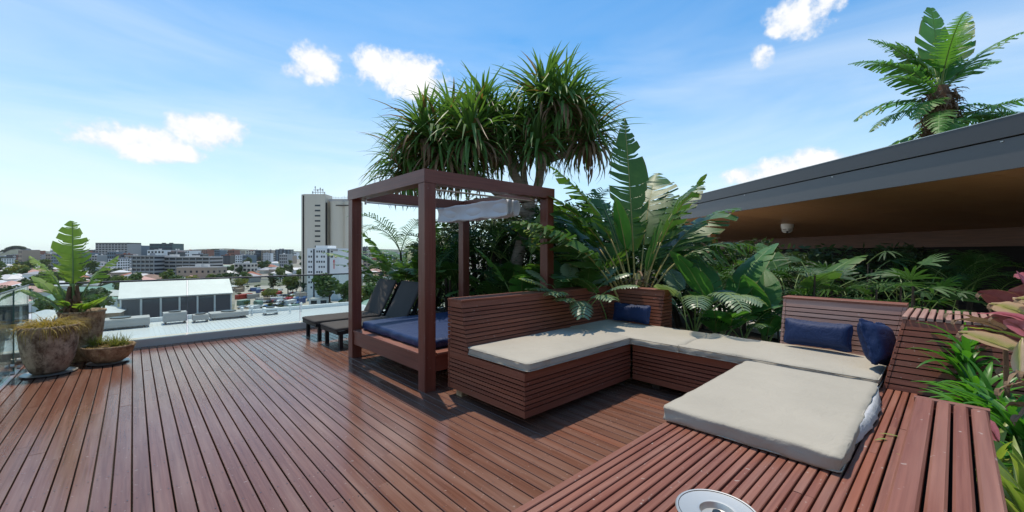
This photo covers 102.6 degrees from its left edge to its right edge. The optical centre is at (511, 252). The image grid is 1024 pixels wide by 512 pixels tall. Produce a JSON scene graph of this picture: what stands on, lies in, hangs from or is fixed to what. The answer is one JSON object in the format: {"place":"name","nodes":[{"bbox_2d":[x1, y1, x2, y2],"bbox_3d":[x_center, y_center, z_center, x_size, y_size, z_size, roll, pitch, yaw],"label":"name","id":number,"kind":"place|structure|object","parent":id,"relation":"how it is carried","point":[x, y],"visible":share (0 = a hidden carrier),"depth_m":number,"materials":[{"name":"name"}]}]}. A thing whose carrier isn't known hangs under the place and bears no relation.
{"place":"outdoors","nodes":[
{"label":"outdoors","id":0,"kind":"place"},
{"bbox_2d":[18,249,39,261],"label":"city building","id":1,"kind":"structure","parent":0,"point":[23,255],"depth_m":778.17,"materials":[{"name":"beige"}]},
{"bbox_2d":[105,305,125,317],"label":"house","id":2,"kind":"structure","parent":0,"point":[112,311],"depth_m":152.73,"materials":[{"name":"beige"}]},
{"bbox_2d":[8,349,261,511],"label":"deck base","id":3,"kind":"object","parent":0,"point":[132,445],"depth_m":3.24,"materials":[{"name":"black"}]},
{"bbox_2d":[103,306,444,351],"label":"kerb","id":4,"kind":"structure","parent":3,"relation":"on","point":[188,337],"depth_m":7.21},
{"bbox_2d":[30,272,385,339],"bbox_3d":[-3.546,0.910,8.801,8.860,0.948,0.028,0,0,-43],"label":"glass balustrade","id":5,"kind":"object","parent":4,"relation":"on","point":[186,279],"visible":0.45,"depth_m":7.09,"materials":[{"name":"teal"}]},
{"bbox_2d":[0,327,1006,511],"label":"deck","id":6,"kind":"structure","parent":3,"relation":"on","point":[299,420],"depth_m":3.39,"materials":[{"name":"brown wood"}]},
{"bbox_2d":[0,284,29,385],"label":"glass balustrade","id":7,"kind":"object","parent":6,"relation":"on","point":[14,304],"visible":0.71,"depth_m":4.94,"materials":[{"name":"teal"}]},
{"bbox_2d":[19,367,77,377],"bbox_3d":[-5.754,1.489,5.105,0.490,0.016,0.490,0,0,-43],"label":"drip tray","id":8,"kind":"object","parent":6,"relation":"on","point":[29,375],"visible":0.59,"depth_m":5.02,"materials":[{"name":"silver metal"}]},
{"bbox_2d":[7,313,94,374],"bbox_3d":[-5.749,1.112,5.121,0.824,0.736,0.843,0,0,-43],"label":"plant pot","id":9,"kind":"object","parent":8,"relation":"on","point":[45,346],"visible":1,"depth_m":4.96,"materials":[{"name":"stone"}]},
{"bbox_2d":[56,308,106,362],"bbox_3d":[-6.000,1.150,5.727,0.492,0.700,0.492,0,0,-43],"label":"plant pot","id":10,"kind":"object","parent":6,"relation":"on","point":[96,327],"visible":0.53,"depth_m":5.63,"materials":[{"name":"stone"}]},
{"bbox_2d":[14,221,118,319],"bbox_3d":[-6.087,0.244,5.623,0.963,1.389,0.639,0,0,-24],"label":"bird of paradise plant","id":11,"kind":"object","parent":10,"relation":"in","point":[70,267],"visible":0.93,"depth_m":5.64,"materials":[{"name":"green plant"}]},
{"bbox_2d":[86,358,129,365],"bbox_3d":[-5.505,1.488,5.594,0.430,0.018,0.430,0,0,-43],"label":"drip tray","id":12,"kind":"object","parent":6,"relation":"on","point":[102,364],"visible":0.48,"depth_m":5.52,"materials":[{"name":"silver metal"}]},
{"bbox_2d":[79,331,140,363],"bbox_3d":[-5.500,1.269,5.609,0.720,0.413,0.538,0,0,0],"label":"plant pot","id":13,"kind":"object","parent":12,"relation":"on","point":[108,350],"visible":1,"depth_m":5.51,"materials":[{"name":"stone"}]},
{"bbox_2d":[302,278,415,339],"bbox_3d":[-2.889,1.014,7.870,1.919,0.973,0.740,0,0,-43],"label":"sun lounger","id":14,"kind":"object","parent":6,"relation":"on","point":[379,298],"visible":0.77,"depth_m":7.86,"materials":[{"name":"black metal"}]},
{"bbox_2d":[320,281,417,349],"bbox_3d":[-2.243,1.014,7.200,1.919,0.973,0.740,0,0,-43],"label":"sun lounger","id":15,"kind":"object","parent":6,"relation":"on","point":[403,301],"visible":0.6,"depth_m":7.24,"materials":[{"name":"black metal"}]},
{"bbox_2d":[348,168,554,392],"bbox_3d":[-0.888,0.300,5.859,2.090,2.400,2.130,0,0,-43],"label":"canopy daybed","id":16,"kind":"object","parent":6,"relation":"on","point":[419,342],"visible":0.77,"depth_m":5.38,"materials":[{"name":"brown wood"}]},
{"bbox_2d":[447,286,630,418],"bbox_3d":[0.676,0.990,4.808,2.628,1.021,1.166,0,0,-43],"label":"slatted bench","id":17,"kind":"object","parent":6,"relation":"on","point":[479,320],"visible":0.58,"depth_m":4.23,"materials":[{"name":"brown"}]},
{"bbox_2d":[468,327,630,371],"bbox_3d":[0.446,0.969,4.327,1.648,0.097,0.859,0,0,-43],"label":"seat cushion","id":18,"kind":"object","parent":17,"relation":"on","point":[533,352],"visible":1,"depth_m":4.04,"materials":[{"name":"beige fabric"}]},
{"bbox_2d":[512,387,917,511],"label":"slatted bench","id":19,"kind":"object","parent":6,"relation":"on","point":[661,467],"visible":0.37,"depth_m":1.90,"materials":[{"name":"brown"}]},
{"bbox_2d":[675,489,755,511],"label":"steel dish","id":20,"kind":"object","parent":19,"relation":"on","point":[699,500],"visible":1,"depth_m":1.64,"materials":[{"name":"grey"}]},
{"bbox_2d":[663,361,881,472],"bbox_3d":[1.802,0.978,2.728,1.584,0.099,0.924,0,0,-44],"label":"square cushion","id":21,"kind":"object","parent":19,"relation":"on","point":[823,421],"visible":1,"depth_m":2.44,"materials":[{"name":"beige fabric"}]},
{"bbox_2d":[884,395,1007,511],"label":"bench backrest wall","id":22,"kind":"structure","parent":19,"relation":"on","point":[940,466],"depth_m":0.98,"materials":[{"name":"brown"}]},
{"bbox_2d":[608,286,908,392],"bbox_3d":[2.180,0.979,4.525,1.104,1.042,3.104,0,0,-43],"label":"slatted bench","id":23,"kind":"object","parent":6,"relation":"on","point":[659,369],"visible":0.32,"depth_m":4.18,"materials":[{"name":"brown"}]},
{"bbox_2d":[570,319,709,352],"bbox_3d":[1.498,0.968,4.994,0.900,0.098,1.520,0,0,-43],"label":"seat cushion","id":24,"kind":"object","parent":23,"relation":"on","point":[662,338],"visible":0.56,"depth_m":4.71,"materials":[{"name":"beige fabric"}]},
{"bbox_2d":[613,302,650,323],"bbox_3d":[1.568,0.792,5.399,0.119,0.247,0.545,16,-11,-42],"label":"lumbar pillow","id":25,"kind":"object","parent":24,"relation":"on","point":[632,313],"visible":1,"depth_m":5.34,"materials":[{"name":"blue fabric"}]},
{"bbox_2d":[677,333,887,387],"bbox_3d":[2.513,0.968,3.896,0.900,0.098,1.540,0,0,-43],"label":"seat cushion","id":26,"kind":"object","parent":23,"relation":"on","point":[727,348],"visible":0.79,"depth_m":3.72,"materials":[{"name":"beige fabric"}]},
{"bbox_2d":[784,318,853,351],"bbox_3d":[2.915,0.779,3.921,0.130,0.262,0.541,18,-12,-39],"label":"lumbar pillow","id":27,"kind":"object","parent":26,"relation":"on","point":[836,336],"visible":1,"depth_m":3.87,"materials":[{"name":"blue fabric"}]},
{"bbox_2d":[857,318,899,365],"bbox_3d":[2.999,0.735,3.355,0.417,0.375,0.162,11,-25,-24],"label":"end pillow","id":28,"kind":"object","parent":26,"relation":"on","point":[877,340],"visible":0.81,"depth_m":3.27,"materials":[{"name":"blue fabric"}]},
{"bbox_2d":[883,308,1023,427],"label":"slatted corner block","id":29,"kind":"structure","parent":6,"relation":"on","point":[906,373],"depth_m":3.04,"materials":[{"name":"brown"}]},
{"bbox_2d":[149,243,183,249],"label":"office tower","id":30,"kind":"structure","parent":0,"point":[165,246],"depth_m":961.10,"materials":[{"name":"grey glass"}]},
{"bbox_2d":[118,279,232,317],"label":"warehouse","id":31,"kind":"structure","parent":0,"point":[152,299],"depth_m":171.55,"materials":[{"name":"white"}]},
{"bbox_2d":[102,302,383,340],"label":"wing","id":32,"kind":"structure","parent":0,"point":[157,326],"depth_m":29.43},
{"bbox_2d":[104,315,149,328],"bbox_3d":[-25.957,4.600,27.196,2.900,0.700,1.520,0,0,-43],"label":"rooftop unit","id":33,"kind":"object","parent":32,"relation":"on","point":[122,321],"visible":0.87,"depth_m":26.98,"materials":[{"name":"grey"}]},
{"bbox_2d":[163,310,185,323],"bbox_3d":[-23.968,4.535,29.170,1.300,0.830,1.020,0,0,-43],"label":"rooftop unit","id":34,"kind":"object","parent":32,"relation":"on","point":[174,315],"visible":0.99,"depth_m":28.84,"materials":[{"name":"metal"}]},
{"bbox_2d":[208,309,248,319],"bbox_3d":[-21.754,4.685,31.489,2.400,0.530,1.420,0,0,-43],"label":"rooftop unit","id":35,"kind":"object","parent":32,"relation":"on","point":[226,313],"visible":1,"depth_m":31.04,"materials":[{"name":"grey"}]},
{"bbox_2d":[0,248,533,255],"bbox_3d":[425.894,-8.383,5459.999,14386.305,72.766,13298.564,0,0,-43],"label":"hills","id":36,"kind":"structure","parent":0,"point":[392,250],"depth_m":4139.81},
{"bbox_2d":[309,295,330,304],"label":"building","id":37,"kind":"structure","parent":0,"point":[318,300],"depth_m":205.17,"materials":[{"name":"white"}]},
{"bbox_2d":[4,256,638,313],"bbox_3d":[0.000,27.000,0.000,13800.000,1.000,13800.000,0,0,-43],"label":"city ground","id":38,"kind":"structure","parent":0,"point":[266,282],"depth_m":366.05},
{"bbox_2d":[31,296,59,311],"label":"city tree","id":39,"kind":"object","parent":38,"relation":"on","point":[42,305],"visible":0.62,"depth_m":154.78,"materials":[{"name":"green plant"}]},
{"bbox_2d":[29,294,117,311],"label":"house","id":40,"kind":"structure","parent":38,"relation":"on","point":[33,308],"depth_m":184.34,"materials":[{"name":"white"}]},
{"bbox_2d":[55,294,106,311],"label":"city tree","id":41,"kind":"object","parent":38,"relation":"on","point":[90,298],"visible":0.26,"depth_m":136.01,"materials":[{"name":"green plant"}]},
{"bbox_2d":[95,243,140,254],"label":"apartment block","id":42,"kind":"structure","parent":38,"relation":"on","point":[126,248],"depth_m":901.51,"materials":[{"name":"grey"}]},
{"bbox_2d":[108,257,129,270],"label":"apartment block","id":43,"kind":"structure","parent":38,"relation":"on","point":[122,263],"depth_m":566.25,"materials":[{"name":"white"}]},
{"bbox_2d":[132,253,169,274],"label":"office building","id":44,"kind":"structure","parent":38,"relation":"on","point":[152,263],"depth_m":400.20,"materials":[{"name":"concrete"}]},
{"bbox_2d":[164,254,222,274],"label":"office building","id":45,"kind":"structure","parent":38,"relation":"on","point":[173,261],"depth_m":415.71,"materials":[{"name":"grey"}]},
{"bbox_2d":[176,264,226,277],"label":"building","id":46,"kind":"structure","parent":38,"relation":"on","point":[202,270],"depth_m":370.26,"materials":[{"name":"beige"}]},
{"bbox_2d":[234,261,257,273],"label":"apartment block","id":47,"kind":"structure","parent":38,"relation":"on","point":[247,265],"depth_m":460.00,"materials":[{"name":"beige"}]},
{"bbox_2d":[279,253,291,266],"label":"city building","id":48,"kind":"structure","parent":38,"relation":"on","point":[284,258],"depth_m":781.78,"materials":[{"name":"grey"}]},
{"bbox_2d":[234,286,340,309],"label":"car park","id":49,"kind":"structure","parent":38,"relation":"on","point":[284,290],"depth_m":267.07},
{"bbox_2d":[281,276,298,293],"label":"city tree","id":50,"kind":"object","parent":49,"relation":"on","point":[288,281],"visible":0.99,"depth_m":258.74,"materials":[{"name":"green plant"}]},
{"bbox_2d":[311,273,341,302],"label":"city tree","id":51,"kind":"object","parent":49,"relation":"on","point":[327,284],"visible":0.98,"depth_m":201.12,"materials":[{"name":"green plant"}]},
{"bbox_2d":[307,246,347,299],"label":"building","id":52,"kind":"structure","parent":49,"relation":"on","point":[319,261],"depth_m":232.00,"materials":[{"name":"white"}]},
{"bbox_2d":[301,186,362,290],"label":"high-rise tower block","id":53,"kind":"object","parent":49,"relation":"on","point":[324,219],"visible":0.62,"depth_m":284.06,"materials":[{"name":"beige concrete"}]},
{"bbox_2d":[333,280,347,298],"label":"city tree","id":54,"kind":"object","parent":49,"relation":"on","point":[343,289],"visible":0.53,"depth_m":198.62,"materials":[{"name":"green plant"}]},
{"bbox_2d":[436,219,530,294],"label":"feather palm","id":55,"kind":"object","parent":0,"point":[471,233],"visible":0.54,"depth_m":8.33,"materials":[{"name":"green plant"}]},
{"bbox_2d":[0,0,1023,250],"label":"sky","id":56,"kind":"structure","parent":0,"point":[195,124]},
{"bbox_2d":[436,291,996,355],"bbox_3d":[9.043,1.664,11.763,24.750,0.672,23.000,0,0,-43],"label":"planting bed","id":57,"kind":"object","parent":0,"point":[757,336],"depth_m":7.61,"materials":[{"name":"plant"}]},
{"bbox_2d":[323,233,453,296],"bbox_3d":[-2.251,0.470,9.191,2.645,1.773,2.874,0,0,28],"label":"bird of paradise plant","id":58,"kind":"object","parent":57,"relation":"on","point":[407,273],"visible":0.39,"depth_m":8.63,"materials":[{"name":"green plant"}]},
{"bbox_2d":[347,212,458,309],"bbox_3d":[-2.187,0.289,9.386,2.342,2.245,3.344,0,0,8],"label":"feather palm","id":59,"kind":"object","parent":57,"relation":"on","point":[396,234],"visible":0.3,"depth_m":8.86,"materials":[{"name":"green plant"}]},
{"bbox_2d":[376,261,443,311],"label":"bird of paradise plant","id":60,"kind":"object","parent":57,"relation":"on","point":[411,264],"visible":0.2,"depth_m":8.68,"materials":[{"name":"green plant"}]},
{"bbox_2d":[362,237,485,297],"bbox_3d":[-1.880,0.431,9.078,2.876,1.850,2.742,0,0,-43],"label":"bird of paradise plant","id":61,"kind":"object","parent":57,"relation":"on","point":[398,265],"visible":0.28,"depth_m":8.60,"materials":[{"name":"green plant"}]},
{"bbox_2d":[402,230,452,311],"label":"evergreen shrub","id":62,"kind":"object","parent":57,"relation":"on","point":[439,302],"visible":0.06,"depth_m":9.82,"materials":[{"name":"green plant"}]},
{"bbox_2d":[402,261,497,297],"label":"bird of paradise plant","id":63,"kind":"object","parent":57,"relation":"on","point":[452,273],"visible":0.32,"depth_m":8.00,"materials":[{"name":"green plant"}]},
{"bbox_2d":[397,232,506,311],"bbox_3d":[-1.141,0.499,8.257,2.086,1.814,2.033,0,0,-43],"label":"feather palm","id":64,"kind":"object","parent":57,"relation":"on","point":[453,257],"visible":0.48,"depth_m":8.05,"materials":[{"name":"green plant"}]},
{"bbox_2d":[436,195,514,297],"bbox_3d":[-0.853,0.079,9.307,2.385,2.855,1.844,0,0,0],"label":"evergreen shrub","id":65,"kind":"object","parent":57,"relation":"on","point":[476,226],"visible":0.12,"depth_m":8.95,"materials":[{"name":"green plant"}]},
{"bbox_2d":[436,260,539,295],"bbox_3d":[-0.163,0.676,7.914,2.444,1.360,1.560,0,0,-43],"label":"bird of paradise plant","id":66,"kind":"object","parent":57,"relation":"on","point":[481,288],"visible":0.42,"depth_m":7.47,"materials":[{"name":"green plant"}]},
{"bbox_2d":[357,40,645,292],"bbox_3d":[-0.240,-1.220,8.189,5.533,5.456,3.412,0,0,-6],"label":"screw pine tree","id":67,"kind":"object","parent":57,"relation":"on","point":[457,134],"visible":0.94,"depth_m":7.56,"materials":[{"name":"green plant"}]},
{"bbox_2d":[474,214,539,292],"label":"banana plant","id":68,"kind":"object","parent":57,"relation":"on","point":[521,283],"visible":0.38,"depth_m":6.69,"materials":[{"name":"green plant"}]},
{"bbox_2d":[478,201,563,279],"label":"evergreen shrub","id":69,"kind":"object","parent":57,"relation":"on","point":[503,240],"visible":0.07,"depth_m":8.64,"materials":[{"name":"green plant"}]},
{"bbox_2d":[491,260,585,291],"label":"bird of paradise plant","id":70,"kind":"object","parent":57,"relation":"on","point":[521,269],"visible":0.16,"depth_m":6.68,"materials":[{"name":"green plant"}]},
{"bbox_2d":[469,204,612,276],"bbox_3d":[0.427,0.176,8.449,2.808,2.463,2.184,0,0,-16],"label":"feather palm","id":71,"kind":"object","parent":57,"relation":"on","point":[504,254],"visible":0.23,"depth_m":8.12,"materials":[{"name":"green plant"}]},
{"bbox_2d":[506,222,621,270],"bbox_3d":[1.302,0.406,8.063,3.143,1.902,2.282,0,0,-43],"label":"bird of paradise plant","id":72,"kind":"object","parent":57,"relation":"on","point":[523,241],"visible":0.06,"depth_m":7.62,"materials":[{"name":"green plant"}]},
{"bbox_2d":[516,187,623,282],"bbox_3d":[1.070,0.163,7.757,2.411,2.489,2.267,0,0,-43],"label":"feather palm","id":73,"kind":"object","parent":57,"relation":"on","point":[581,213],"visible":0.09,"depth_m":7.28,"materials":[{"name":"green plant"}]},
{"bbox_2d":[524,248,629,290],"bbox_3d":[1.140,0.597,6.350,1.841,1.518,1.775,0,0,-21],"label":"bird of paradise plant","id":74,"kind":"object","parent":57,"relation":"on","point":[591,274],"visible":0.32,"depth_m":5.90,"materials":[{"name":"green plant"}]},
{"bbox_2d":[534,199,622,273],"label":"evergreen shrub","id":75,"kind":"object","parent":57,"relation":"on","point":[605,240],"visible":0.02,"depth_m":8.54,"materials":[{"name":"green plant"}]},
{"bbox_2d":[551,274,606,319],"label":"split leaf plant","id":76,"kind":"object","parent":57,"relation":"on","point":[580,282],"visible":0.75,"depth_m":5.52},
{"bbox_2d":[519,264,639,319],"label":"split leaf plant","id":77,"kind":"object","parent":57,"relation":"on","point":[564,270],"visible":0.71,"depth_m":5.30,"materials":[{"name":"green plant"}]},
{"bbox_2d":[505,119,757,347],"bbox_3d":[1.728,-0.364,6.054,3.631,3.443,2.272,0,0,0],"label":"bird of paradise plant","id":78,"kind":"object","parent":57,"relation":"on","point":[657,226],"visible":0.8,"depth_m":6.07,"materials":[{"name":"green plant"}]},
{"bbox_2d":[554,217,722,285],"bbox_3d":[2.234,0.309,7.413,2.711,2.095,2.362,0,0,18],"label":"bird of paradise plant","id":79,"kind":"object","parent":57,"relation":"on","point":[637,262],"visible":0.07,"depth_m":7.14,"materials":[{"name":"green plant"}]},
{"bbox_2d":[608,244,724,310],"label":"feather palm","id":80,"kind":"object","parent":57,"relation":"on","point":[636,270],"visible":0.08,"depth_m":7.21,"materials":[{"name":"green plant"}]},
{"bbox_2d":[650,234,736,314],"bbox_3d":[3.932,0.441,8.952,2.072,2.114,1.901,0,0,0],"label":"evergreen shrub","id":81,"kind":"object","parent":57,"relation":"on","point":[706,243],"visible":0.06,"depth_m":8.71,"materials":[{"name":"green plant"}]},
{"bbox_2d":[648,243,745,328],"bbox_3d":[3.093,0.602,7.478,2.112,1.629,2.158,0,0,-43],"label":"feather palm","id":82,"kind":"object","parent":57,"relation":"on","point":[676,318],"visible":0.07,"depth_m":7.46,"materials":[{"name":"green plant"}]},
{"bbox_2d":[648,269,767,331],"bbox_3d":[2.414,0.723,5.273,1.430,0.960,1.661,0,0,26],"label":"split leaf plant","id":83,"kind":"object","parent":57,"relation":"on","point":[729,296],"visible":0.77,"depth_m":5.24,"materials":[{"name":"green plant"}]},
{"bbox_2d":[670,243,782,335],"bbox_3d":[2.991,0.625,5.605,1.271,1.528,1.527,0,0,35],"label":"banana plant","id":84,"kind":"object","parent":57,"relation":"on","point":[701,279],"visible":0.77,"depth_m":5.54,"materials":[{"name":"green plant"}]},
{"bbox_2d":[692,300,783,338],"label":"split leaf plant","id":85,"kind":"object","parent":57,"relation":"on","point":[753,325],"visible":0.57,"depth_m":5.39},
{"bbox_2d":[665,258,813,332],"bbox_3d":[3.772,0.743,7.247,1.796,1.340,2.305,0,0,-3],"label":"feather palm","id":86,"kind":"object","parent":57,"relation":"on","point":[725,276],"visible":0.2,"depth_m":7.15,"materials":[{"name":"green plant"}]},
{"bbox_2d":[703,236,810,315],"bbox_3d":[5.097,0.539,8.580,2.211,1.800,1.960,0,0,0],"label":"evergreen shrub","id":87,"kind":"object","parent":57,"relation":"on","point":[753,252],"visible":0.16,"depth_m":8.40,"materials":[{"name":"green plant"}]},
{"bbox_2d":[738,268,782,341],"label":"banana plant","id":88,"kind":"object","parent":57,"relation":"on","point":[767,289],"visible":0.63,"depth_m":5.60,"materials":[{"name":"green plant"}]},
{"bbox_2d":[736,243,867,302],"bbox_3d":[4.719,0.600,6.763,1.799,1.572,1.573,0,0,-43],"label":"banana plant","id":89,"kind":"object","parent":57,"relation":"on","point":[831,274],"visible":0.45,"depth_m":6.65,"materials":[{"name":"green plant"}]},
{"bbox_2d":[769,256,865,340],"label":"lady palm","id":90,"kind":"object","parent":57,"relation":"on","point":[805,276],"visible":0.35,"depth_m":6.44,"materials":[{"name":"green plant"}]},
{"bbox_2d":[771,266,888,314],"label":"lady palm","id":91,"kind":"object","parent":57,"relation":"on","point":[845,273],"visible":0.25,"depth_m":6.22,"materials":[{"name":"green plant"}]},
{"bbox_2d":[782,243,886,300],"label":"evergreen shrub","id":92,"kind":"object","parent":57,"relation":"on","point":[814,255],"visible":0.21,"depth_m":8.73,"materials":[{"name":"green plant"}]},
{"bbox_2d":[681,112,1023,306],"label":"pavilion","id":93,"kind":"structure","parent":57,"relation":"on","point":[961,189],"depth_m":8.88,"materials":[{"name":"grey"}]},
{"bbox_2d":[799,251,920,299],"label":"lady palm","id":94,"kind":"object","parent":57,"relation":"on","point":[858,293],"visible":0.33,"depth_m":7.61,"materials":[{"name":"green plant"}]},
{"bbox_2d":[807,252,969,313],"bbox_3d":[5.595,0.687,6.277,1.951,1.389,1.973,0,0,-43],"label":"lady palm","id":95,"kind":"object","parent":57,"relation":"on","point":[894,273],"visible":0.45,"depth_m":6.02,"materials":[{"name":"green plant"}]},
{"bbox_2d":[834,242,965,309],"bbox_3d":[8.218,0.616,8.792,2.429,1.734,1.813,0,0,0],"label":"evergreen shrub","id":96,"kind":"object","parent":57,"relation":"on","point":[911,249],"visible":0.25,"depth_m":8.56,"materials":[{"name":"green plant"}]},
{"bbox_2d":[860,250,985,308],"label":"lady palm","id":97,"kind":"object","parent":57,"relation":"on","point":[888,257],"visible":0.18,"depth_m":8.26,"materials":[{"name":"green plant"}]},
{"bbox_2d":[866,265,987,313],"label":"lady palm","id":98,"kind":"object","parent":57,"relation":"on","point":[964,296],"visible":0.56,"depth_m":6.18,"materials":[{"name":"green plant"}]},
{"bbox_2d":[888,249,1023,315],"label":"feather palm","id":99,"kind":"object","parent":57,"relation":"on","point":[967,262],"visible":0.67,"depth_m":7.03,"materials":[{"name":"green plant"}]},
{"bbox_2d":[899,436,1023,511],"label":"strap leaved plant","id":100,"kind":"object","parent":57,"relation":"on","point":[1013,488],"visible":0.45,"depth_m":1.62,"materials":[{"name":"green plant"}]},
{"bbox_2d":[909,322,1023,401],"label":"strap leaved plant","id":101,"kind":"object","parent":57,"relation":"on","point":[965,346],"visible":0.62,"depth_m":2.82,"materials":[{"name":"green plant"}]},
{"bbox_2d":[919,347,1023,406],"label":"strap leaved plant","id":102,"kind":"object","parent":57,"relation":"on","point":[973,376],"visible":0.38,"depth_m":2.60,"materials":[{"name":"green plant"}]},
{"bbox_2d":[943,313,1010,449],"bbox_3d":[2.559,0.850,2.250,0.552,1.022,0.174,0,0,-7],"label":"cordyline plant","id":103,"kind":"object","parent":57,"relation":"on","point":[996,324],"visible":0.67,"depth_m":2.23,"materials":[{"name":"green plant"}]},
{"bbox_2d":[939,352,1023,499],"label":"strap leaved plant","id":104,"kind":"object","parent":57,"relation":"on","point":[985,387],"visible":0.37,"depth_m":2.33,"materials":[{"name":"green plant"}]},
{"bbox_2d":[956,296,1023,441],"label":"cordyline plant","id":105,"kind":"object","parent":57,"relation":"on","point":[1014,309],"visible":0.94,"depth_m":1.68,"materials":[{"name":"multicoloured plant"}]},
{"bbox_2d":[974,422,1013,477],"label":"strap leaved plant","id":106,"kind":"object","parent":57,"relation":"on","point":[1000,448],"visible":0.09,"depth_m":2.01,"materials":[{"name":"green plant"}]},
{"bbox_2d":[974,390,1023,466],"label":"strap leaved plant","id":107,"kind":"object","parent":57,"relation":"on","point":[1016,431],"visible":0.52,"depth_m":2.00,"materials":[{"name":"green plant"}]},
{"bbox_2d":[975,271,1023,341],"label":"cordyline plant","id":108,"kind":"object","parent":57,"relation":"on","point":[990,296],"visible":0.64,"depth_m":2.10,"materials":[{"name":"red plant"}]},
{"bbox_2d":[678,305,781,338],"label":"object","id":109,"kind":"structure","parent":0,"point":[754,330],"depth_m":7.12,"materials":[{"name":"green"}]},
{"bbox_2d":[851,7,1023,145],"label":"palm tree","id":110,"kind":"object","parent":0,"point":[938,109],"visible":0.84,"depth_m":11.48,"materials":[{"name":"green plant"}]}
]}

